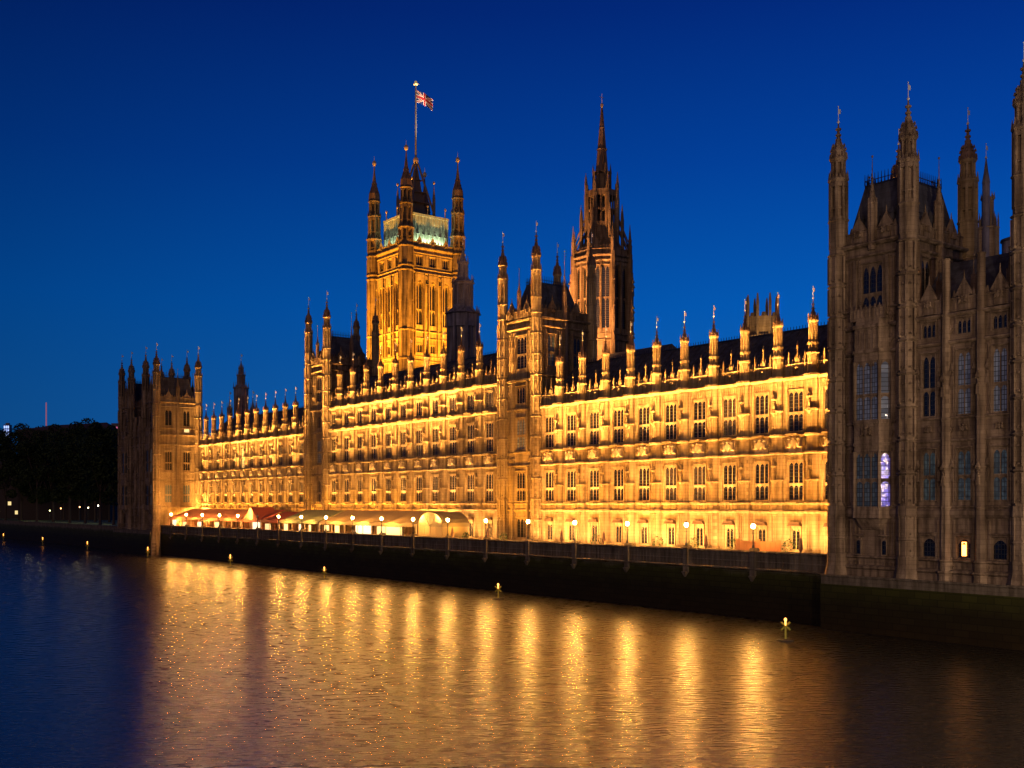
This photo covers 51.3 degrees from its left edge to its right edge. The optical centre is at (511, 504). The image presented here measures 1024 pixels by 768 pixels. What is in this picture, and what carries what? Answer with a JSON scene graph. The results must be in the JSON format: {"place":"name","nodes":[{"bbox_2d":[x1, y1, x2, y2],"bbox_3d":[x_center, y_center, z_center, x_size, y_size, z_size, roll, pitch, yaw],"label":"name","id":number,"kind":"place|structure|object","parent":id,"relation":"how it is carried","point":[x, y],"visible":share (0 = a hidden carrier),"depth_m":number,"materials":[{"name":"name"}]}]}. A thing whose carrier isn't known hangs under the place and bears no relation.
{"place":"outdoors","nodes":[
{"label":"outdoors","id":0,"kind":"place"},
{"bbox_2d":[0,518,117,525],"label":"bridge","id":1,"kind":"structure","parent":0,"point":[104,522],"depth_m":382.25,"materials":[{"name":"green"}]},
{"bbox_2d":[0,459,17,517],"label":"row of houses","id":2,"kind":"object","parent":1,"relation":"on","point":[12,507],"visible":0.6,"depth_m":470.00,"materials":[{"name":"grey brick"}]},
{"bbox_2d":[0,430,23,519],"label":"plane tree","id":3,"kind":"object","parent":1,"relation":"on","point":[5,441],"visible":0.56,"depth_m":413.18,"materials":[{"name":"green plant"}]},
{"bbox_2d":[0,427,38,519],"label":"plane tree","id":4,"kind":"object","parent":1,"relation":"on","point":[23,487],"visible":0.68,"depth_m":405.45,"materials":[{"name":"green plant"}]},
{"bbox_2d":[16,430,59,521],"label":"plane tree","id":5,"kind":"object","parent":1,"relation":"on","point":[27,451],"visible":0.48,"depth_m":376.87,"materials":[{"name":"green plant"}]},
{"bbox_2d":[31,433,68,521],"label":"plane tree","id":6,"kind":"object","parent":1,"relation":"on","point":[43,473],"visible":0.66,"depth_m":368.83,"materials":[{"name":"green plant"}]},
{"bbox_2d":[45,424,72,519],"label":"plane tree","id":7,"kind":"object","parent":1,"relation":"on","point":[50,429],"visible":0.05,"depth_m":410.88,"materials":[{"name":"green plant"}]},
{"bbox_2d":[18,422,117,519],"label":"mansion block","id":8,"kind":"structure","parent":1,"relation":"on","point":[29,511],"depth_m":420.00,"materials":[{"name":"grey brick"}]},
{"bbox_2d":[47,425,90,522],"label":"plane tree","id":9,"kind":"object","parent":1,"relation":"on","point":[60,455],"visible":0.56,"depth_m":344.73,"materials":[{"name":"green plant"}]},
{"bbox_2d":[60,421,103,523],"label":"plane tree","id":10,"kind":"object","parent":1,"relation":"on","point":[83,483],"visible":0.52,"depth_m":339.57,"materials":[{"name":"brown plant"}]},
{"bbox_2d":[72,418,117,524],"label":"plane tree","id":11,"kind":"object","parent":1,"relation":"on","point":[83,460],"visible":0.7,"depth_m":317.85,"materials":[{"name":"green plant"}]},
{"bbox_2d":[89,424,117,524],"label":"plane tree","id":12,"kind":"object","parent":1,"relation":"on","point":[112,486],"visible":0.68,"depth_m":315.54,"materials":[{"name":"brown plant"}]},
{"bbox_2d":[366,81,465,373],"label":"great tower","id":13,"kind":"structure","parent":0,"point":[412,267],"depth_m":288.98,"materials":[{"name":"stone"}]},
{"bbox_2d":[416,283,421,324],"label":"window","id":14,"kind":"structure","parent":13,"relation":"in","point":[419,285],"depth_m":285.78,"materials":[{"name":"glass"}]},
{"bbox_2d":[417,91,432,110],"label":"union flag","id":15,"kind":"object","parent":13,"relation":"attached to","point":[424,99],"visible":1,"depth_m":294.44,"materials":[{"name":"multicoloured fabric"}]},
{"bbox_2d":[430,285,434,326],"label":"window","id":16,"kind":"structure","parent":13,"relation":"in","point":[432,288],"depth_m":288.38,"materials":[{"name":"glass"}]},
{"bbox_2d":[443,287,447,327],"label":"window","id":17,"kind":"structure","parent":13,"relation":"in","point":[445,290],"depth_m":290.92,"materials":[{"name":"glass"}]},
{"bbox_2d":[175,530,819,564],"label":"terrace floor","id":18,"kind":"structure","parent":0,"point":[536,549],"depth_m":141.66,"materials":[{"name":"stone"}]},
{"bbox_2d":[169,509,248,527],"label":"terrace marquee","id":19,"kind":"object","parent":18,"relation":"on","point":[230,515],"visible":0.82,"depth_m":244.64,"materials":[{"name":"brown fabric"}]},
{"bbox_2d":[242,507,284,528],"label":"terrace marquee","id":20,"kind":"object","parent":18,"relation":"on","point":[262,512],"visible":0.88,"depth_m":222.66,"materials":[{"name":"brown fabric"}]},
{"bbox_2d":[261,512,298,529],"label":"terrace marquee","id":21,"kind":"object","parent":18,"relation":"on","point":[273,519],"visible":0.82,"depth_m":216.49,"materials":[{"name":"brown fabric"}]},
{"bbox_2d":[279,510,344,531],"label":"terrace marquee","id":22,"kind":"object","parent":18,"relation":"on","point":[311,517],"visible":0.86,"depth_m":206.23,"materials":[{"name":"white fabric"}]},
{"bbox_2d":[319,510,444,535],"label":"terrace marquee","id":23,"kind":"object","parent":18,"relation":"on","point":[364,522],"visible":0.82,"depth_m":185.24,"materials":[{"name":"beige fabric"}]},
{"bbox_2d":[418,512,469,537],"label":"arched tent","id":24,"kind":"object","parent":18,"relation":"on","point":[432,524],"visible":0.85,"depth_m":168.46,"materials":[{"name":"white fabric"}]},
{"bbox_2d":[735,538,781,551],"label":"timber screen","id":25,"kind":"object","parent":18,"relation":"on","point":[760,545],"visible":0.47,"depth_m":117.30,"materials":[{"name":"brown"}]},
{"bbox_2d":[0,537,1023,767],"bbox_3d":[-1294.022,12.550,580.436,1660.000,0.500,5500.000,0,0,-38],"label":"river water","id":26,"kind":"structure","parent":0,"point":[110,658],"depth_m":74.56,"materials":[{"name":"blue liquid"}]},
{"bbox_2d":[113,528,151,554],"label":"embankment wall","id":27,"kind":"structure","parent":26,"relation":"in","point":[135,541],"depth_m":269.49,"materials":[{"name":"stone"}]},
{"bbox_2d":[160,524,826,625],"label":"river wall","id":28,"kind":"structure","parent":26,"relation":"in","point":[749,586],"depth_m":141.25,"materials":[{"name":"stone"}]},
{"bbox_2d":[777,618,793,641],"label":"marker buoy","id":29,"kind":"object","parent":26,"relation":"on","point":[785,628],"visible":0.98,"depth_m":96.02,"materials":[{"name":"yellow metal"}]},
{"bbox_2d":[820,574,1023,650],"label":"embankment wall","id":30,"kind":"structure","parent":26,"relation":"in","point":[982,615],"depth_m":96.48,"materials":[{"name":"stone"}]},
{"bbox_2d":[0,0,1023,441],"label":"sky","id":31,"kind":"structure","parent":0,"point":[182,176],"materials":[{"name":"blue"}]},
{"bbox_2d":[568,97,634,359],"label":"octagonal spire tower","id":32,"kind":"structure","parent":0,"point":[604,224],"depth_m":205.67,"materials":[{"name":"stone"}]},
{"bbox_2d":[583,267,585,313],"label":"window","id":33,"kind":"structure","parent":32,"relation":"in","point":[584,269],"depth_m":205.69,"materials":[{"name":"glass"}]},
{"bbox_2d":[595,266,599,327],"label":"window","id":34,"kind":"structure","parent":32,"relation":"in","point":[597,270],"depth_m":204.19,"materials":[{"name":"glass"}]},
{"bbox_2d":[602,265,608,327],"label":"window","id":35,"kind":"structure","parent":32,"relation":"in","point":[605,269],"depth_m":203.99,"materials":[{"name":"glass"}]},
{"bbox_2d":[615,266,618,328],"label":"window","id":36,"kind":"structure","parent":32,"relation":"in","point":[616,267],"depth_m":204.69,"materials":[{"name":"glass"}]},
{"bbox_2d":[622,267,625,329],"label":"window","id":37,"kind":"structure","parent":32,"relation":"in","point":[623,269],"depth_m":205.79,"materials":[{"name":"glass"}]},
{"bbox_2d":[745,292,779,336],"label":"crown topped tower","id":38,"kind":"structure","parent":0,"point":[763,322],"depth_m":167.92,"materials":[{"name":"stone"}]},
{"bbox_2d":[978,143,999,256],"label":"stair tower","id":39,"kind":"structure","parent":0,"point":[988,235],"depth_m":148.85,"materials":[{"name":"stone"}]},
{"bbox_3d":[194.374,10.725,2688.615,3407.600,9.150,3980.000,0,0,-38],"label":"ground","id":40,"kind":"structure","parent":0,"visible":0},
{"bbox_2d":[0,520,116,548],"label":"garden wall","id":41,"kind":"structure","parent":40,"relation":"on","point":[98,536],"depth_m":333.16,"materials":[{"name":"stone"}]},
{"bbox_2d":[117,342,202,554],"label":"end pavilion","id":42,"kind":"structure","parent":40,"relation":"on","point":[160,421],"depth_m":265.04,"materials":[{"name":"stone"}]},
{"bbox_2d":[165,484,171,502],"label":"window","id":43,"kind":"structure","parent":42,"relation":"in","point":[168,487],"depth_m":261.93,"materials":[{"name":"glass"}]},
{"bbox_2d":[165,451,171,470],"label":"window","id":44,"kind":"structure","parent":42,"relation":"in","point":[168,454],"depth_m":261.93,"materials":[{"name":"glass"}]},
{"bbox_2d":[183,452,189,470],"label":"window","id":45,"kind":"structure","parent":42,"relation":"in","point":[186,455],"depth_m":264.69,"materials":[{"name":"glass"}]},
{"bbox_2d":[198,386,304,530],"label":"parliament range","id":46,"kind":"structure","parent":40,"relation":"on","point":[248,461],"depth_m":240.03,"materials":[{"name":"stone"}]},
{"bbox_2d":[233,355,249,417],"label":"tiered spire","id":47,"kind":"structure","parent":46,"relation":"on","point":[241,389],"depth_m":298.84,"materials":[{"name":"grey stone"}]},
{"bbox_2d":[304,292,379,531],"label":"river tower","id":48,"kind":"structure","parent":40,"relation":"on","point":[321,368],"depth_m":216.31,"materials":[{"name":"stone"}]},
{"bbox_2d":[328,323,497,538],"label":"parliament range","id":49,"kind":"structure","parent":40,"relation":"on","point":[421,438],"depth_m":186.29,"materials":[{"name":"stone"}]},
{"bbox_2d":[400,431,405,457],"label":"window","id":50,"kind":"structure","parent":49,"relation":"in","point":[403,433],"depth_m":190.33,"materials":[{"name":"glass"}]},
{"bbox_2d":[416,476,421,501],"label":"window","id":51,"kind":"structure","parent":49,"relation":"in","point":[418,478],"depth_m":186.14,"materials":[{"name":"glass"}]},
{"bbox_2d":[416,429,421,456],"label":"window","id":52,"kind":"structure","parent":49,"relation":"in","point":[418,432],"depth_m":186.14,"materials":[{"name":"glass"}]},
{"bbox_2d":[432,475,437,501],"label":"window","id":53,"kind":"structure","parent":49,"relation":"in","point":[434,478],"depth_m":182.19,"materials":[{"name":"glass"}]},
{"bbox_2d":[432,428,437,455],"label":"window","id":54,"kind":"structure","parent":49,"relation":"in","point":[434,430],"depth_m":182.19,"materials":[{"name":"glass"}]},
{"bbox_2d":[449,475,455,501],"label":"window","id":55,"kind":"structure","parent":49,"relation":"in","point":[452,480],"depth_m":178.10,"materials":[{"name":"glass"}]},
{"bbox_2d":[449,426,455,454],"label":"window","id":56,"kind":"structure","parent":49,"relation":"in","point":[452,429],"depth_m":178.10,"materials":[{"name":"glass"}]},
{"bbox_2d":[444,237,480,361],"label":"tiered spire","id":57,"kind":"structure","parent":49,"relation":"on","point":[462,313],"depth_m":237.95,"materials":[{"name":"grey stone"}]},
{"bbox_2d":[467,474,473,501],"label":"window","id":58,"kind":"structure","parent":49,"relation":"in","point":[470,477],"depth_m":174.01,"materials":[{"name":"glass"}]},
{"bbox_2d":[467,424,473,452],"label":"window","id":59,"kind":"structure","parent":49,"relation":"in","point":[470,427],"depth_m":174.01,"materials":[{"name":"glass"}]},
{"bbox_2d":[486,473,492,501],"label":"window","id":60,"kind":"structure","parent":49,"relation":"in","point":[489,477],"depth_m":169.86,"materials":[{"name":"glass"}]},
{"bbox_2d":[486,422,492,451],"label":"window","id":61,"kind":"structure","parent":49,"relation":"in","point":[489,425],"depth_m":169.86,"materials":[{"name":"glass"}]},
{"bbox_2d":[497,222,596,540],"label":"river tower","id":62,"kind":"structure","parent":40,"relation":"on","point":[538,323],"depth_m":163.71,"materials":[{"name":"stone"}]},
{"bbox_2d":[516,518,525,537],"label":"window","id":63,"kind":"structure","parent":62,"relation":"in","point":[521,522],"depth_m":163.51,"materials":[{"name":"glass"}]},
{"bbox_2d":[516,472,525,501],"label":"window","id":64,"kind":"structure","parent":62,"relation":"in","point":[521,476],"depth_m":163.51,"materials":[{"name":"glass"}]},
{"bbox_2d":[517,419,525,449],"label":"window","id":65,"kind":"structure","parent":62,"relation":"in","point":[521,423],"depth_m":163.51,"materials":[{"name":"glass"}]},
{"bbox_2d":[517,386,525,403],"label":"window","id":66,"kind":"structure","parent":62,"relation":"in","point":[521,391],"depth_m":163.51,"materials":[{"name":"glass"}]},
{"bbox_2d":[516,336,526,369],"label":"window","id":67,"kind":"structure","parent":62,"relation":"in","point":[521,341],"depth_m":163.51,"materials":[{"name":"glass"}]},
{"bbox_2d":[548,335,554,366],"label":"window","id":68,"kind":"structure","parent":62,"relation":"in","point":[551,338],"depth_m":161.65,"materials":[{"name":"glass"}]},
{"bbox_2d":[574,338,580,367],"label":"window","id":69,"kind":"structure","parent":62,"relation":"in","point":[577,341],"depth_m":164.67,"materials":[{"name":"glass"}]},
{"bbox_2d":[598,344,675,360],"bbox_3d":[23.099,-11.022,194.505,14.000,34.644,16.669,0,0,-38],"label":"roof","id":70,"kind":"structure","parent":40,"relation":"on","point":[619,354],"depth_m":192.21,"materials":[{"name":"stone"}]},
{"bbox_2d":[539,286,828,553],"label":"parliament range","id":71,"kind":"structure","parent":40,"relation":"on","point":[717,442],"depth_m":135.59,"materials":[{"name":"stone"}]},
{"bbox_2d":[545,471,553,501],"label":"window","id":72,"kind":"structure","parent":71,"relation":"in","point":[549,475],"depth_m":158.02,"materials":[{"name":"stone"}]},
{"bbox_2d":[545,416,553,447],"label":"window","id":73,"kind":"structure","parent":71,"relation":"in","point":[549,423],"depth_m":158.02,"materials":[{"name":"stone"}]},
{"bbox_2d":[567,470,575,500],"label":"window","id":74,"kind":"structure","parent":71,"relation":"in","point":[571,474],"depth_m":154.09,"materials":[{"name":"stone"}]},
{"bbox_2d":[567,413,575,446],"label":"window","id":75,"kind":"structure","parent":71,"relation":"in","point":[571,418],"depth_m":154.09,"materials":[{"name":"glass"}]},
{"bbox_2d":[590,469,598,500],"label":"window","id":76,"kind":"structure","parent":71,"relation":"in","point":[594,473],"depth_m":150.19,"materials":[{"name":"glass"}]},
{"bbox_2d":[590,411,598,444],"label":"window","id":77,"kind":"structure","parent":71,"relation":"in","point":[594,416],"depth_m":150.19,"materials":[{"name":"stone"}]},
{"bbox_2d":[613,468,622,500],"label":"window","id":78,"kind":"structure","parent":71,"relation":"in","point":[617,473],"depth_m":146.28,"materials":[{"name":"glass"}]},
{"bbox_2d":[613,409,622,443],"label":"window","id":79,"kind":"structure","parent":71,"relation":"in","point":[617,413],"depth_m":146.28,"materials":[{"name":"stone"}]},
{"bbox_2d":[638,467,648,500],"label":"window","id":80,"kind":"structure","parent":71,"relation":"in","point":[644,471],"depth_m":142.30,"materials":[{"name":"glass"}]},
{"bbox_2d":[638,406,648,441],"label":"window","id":81,"kind":"structure","parent":71,"relation":"in","point":[644,410],"depth_m":142.30,"materials":[{"name":"stone"}]},
{"bbox_2d":[665,466,675,500],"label":"window","id":82,"kind":"structure","parent":71,"relation":"in","point":[670,471],"depth_m":138.53,"materials":[{"name":"stone"}]},
{"bbox_2d":[665,403,675,439],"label":"window","id":83,"kind":"structure","parent":71,"relation":"in","point":[670,409],"depth_m":138.53,"materials":[{"name":"stone"}]},
{"bbox_2d":[693,465,704,500],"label":"window","id":84,"kind":"structure","parent":71,"relation":"in","point":[698,470],"depth_m":134.57,"materials":[{"name":"glass"}]},
{"bbox_2d":[693,400,704,438],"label":"window","id":85,"kind":"structure","parent":71,"relation":"in","point":[698,406],"depth_m":134.57,"materials":[{"name":"stone"}]},
{"bbox_2d":[723,464,735,500],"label":"window","id":86,"kind":"structure","parent":71,"relation":"in","point":[729,470],"depth_m":130.68,"materials":[{"name":"glass"}]},
{"bbox_2d":[723,397,735,436],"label":"window","id":87,"kind":"structure","parent":71,"relation":"in","point":[729,404],"depth_m":130.68,"materials":[{"name":"glass"}]},
{"bbox_2d":[755,463,767,500],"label":"window","id":88,"kind":"structure","parent":71,"relation":"in","point":[761,469],"depth_m":126.78,"materials":[{"name":"glass"}]},
{"bbox_2d":[755,394,767,434],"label":"window","id":89,"kind":"structure","parent":71,"relation":"in","point":[761,400],"depth_m":126.78,"materials":[{"name":"glass"}]},
{"bbox_2d":[788,461,802,500],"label":"window","id":90,"kind":"structure","parent":71,"relation":"in","point":[795,469],"depth_m":122.88,"materials":[{"name":"stone"}]},
{"bbox_2d":[788,390,802,431],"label":"window","id":91,"kind":"structure","parent":71,"relation":"in","point":[795,398],"depth_m":122.88,"materials":[{"name":"glass"}]},
{"bbox_2d":[792,529,799,550],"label":"window","id":92,"kind":"structure","parent":71,"relation":"in","point":[795,532],"depth_m":122.88,"materials":[{"name":"stone"}]},
{"bbox_2d":[824,388,828,429],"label":"window","id":93,"kind":"structure","parent":71,"relation":"in","point":[825,389],"depth_m":119.66,"materials":[{"name":"stone"}]},
{"bbox_2d":[824,42,1023,585],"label":"end pavilion","id":94,"kind":"structure","parent":40,"relation":"on","point":[925,388],"depth_m":98.87,"materials":[{"name":"stone"}]},
{"bbox_2d":[855,453,876,507],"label":"window","id":95,"kind":"structure","parent":94,"relation":"in","point":[866,467],"depth_m":102.27,"materials":[{"name":"glass"}]},
{"bbox_2d":[855,360,876,421],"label":"window","id":96,"kind":"structure","parent":94,"relation":"in","point":[866,377],"depth_m":102.27,"materials":[{"name":"glass"}]},
{"bbox_2d":[862,263,881,308],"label":"window","id":97,"kind":"structure","parent":94,"relation":"in","point":[871,274],"depth_m":102.82,"materials":[{"name":"glass"}]},
{"bbox_2d":[881,452,889,507],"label":"window","id":98,"kind":"structure","parent":94,"relation":"in","point":[885,456],"depth_m":101.16,"materials":[{"name":"glass"}]},
{"bbox_2d":[881,360,889,419],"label":"window","id":99,"kind":"structure","parent":94,"relation":"in","point":[885,364],"depth_m":101.16,"materials":[{"name":"glass"}]},
{"bbox_2d":[922,259,929,295],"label":"window","id":100,"kind":"structure","parent":94,"relation":"in","point":[925,263],"depth_m":101.60,"materials":[{"name":"glass"}]},
{"bbox_2d":[922,355,934,417],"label":"window","id":101,"kind":"structure","parent":94,"relation":"in","point":[928,362],"depth_m":98.19,"materials":[{"name":"glass"}]},
{"bbox_2d":[922,451,934,500],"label":"window","id":102,"kind":"structure","parent":94,"relation":"in","point":[928,457],"depth_m":98.19,"materials":[{"name":"glass"}]},
{"bbox_2d":[922,323,934,339],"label":"window","id":103,"kind":"structure","parent":94,"relation":"in","point":[928,330],"depth_m":98.19,"materials":[{"name":"glass"}]},
{"bbox_2d":[922,537,934,557],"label":"window","id":104,"kind":"structure","parent":94,"relation":"in","point":[928,543],"depth_m":98.19,"materials":[{"name":"glass"}]},
{"bbox_2d":[957,450,969,500],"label":"window","id":105,"kind":"structure","parent":94,"relation":"in","point":[963,456],"depth_m":95.49,"materials":[{"name":"glass"}]},
{"bbox_2d":[957,538,969,559],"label":"window","id":106,"kind":"structure","parent":94,"relation":"in","point":[959,540],"depth_m":95.49,"materials":[{"name":"glass"}]},
{"bbox_2d":[957,351,970,414],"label":"window","id":107,"kind":"structure","parent":94,"relation":"in","point":[963,358],"depth_m":95.49,"materials":[{"name":"glass"}]},
{"bbox_2d":[957,318,970,334],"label":"window","id":108,"kind":"structure","parent":94,"relation":"in","point":[963,325],"depth_m":95.46,"materials":[{"name":"glass"}]},
{"bbox_2d":[993,346,1006,412],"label":"window","id":109,"kind":"structure","parent":94,"relation":"in","point":[999,353],"depth_m":92.73,"materials":[{"name":"glass"}]},
{"bbox_2d":[993,448,1006,500],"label":"window","id":110,"kind":"structure","parent":94,"relation":"in","point":[999,454],"depth_m":92.73,"materials":[{"name":"glass"}]},
{"bbox_2d":[993,313,1006,329],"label":"window","id":111,"kind":"structure","parent":94,"relation":"in","point":[999,320],"depth_m":92.80,"materials":[{"name":"glass"}]},
{"bbox_2d":[993,539,1006,560],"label":"window","id":112,"kind":"structure","parent":94,"relation":"in","point":[999,545],"depth_m":92.80,"materials":[{"name":"glass"}]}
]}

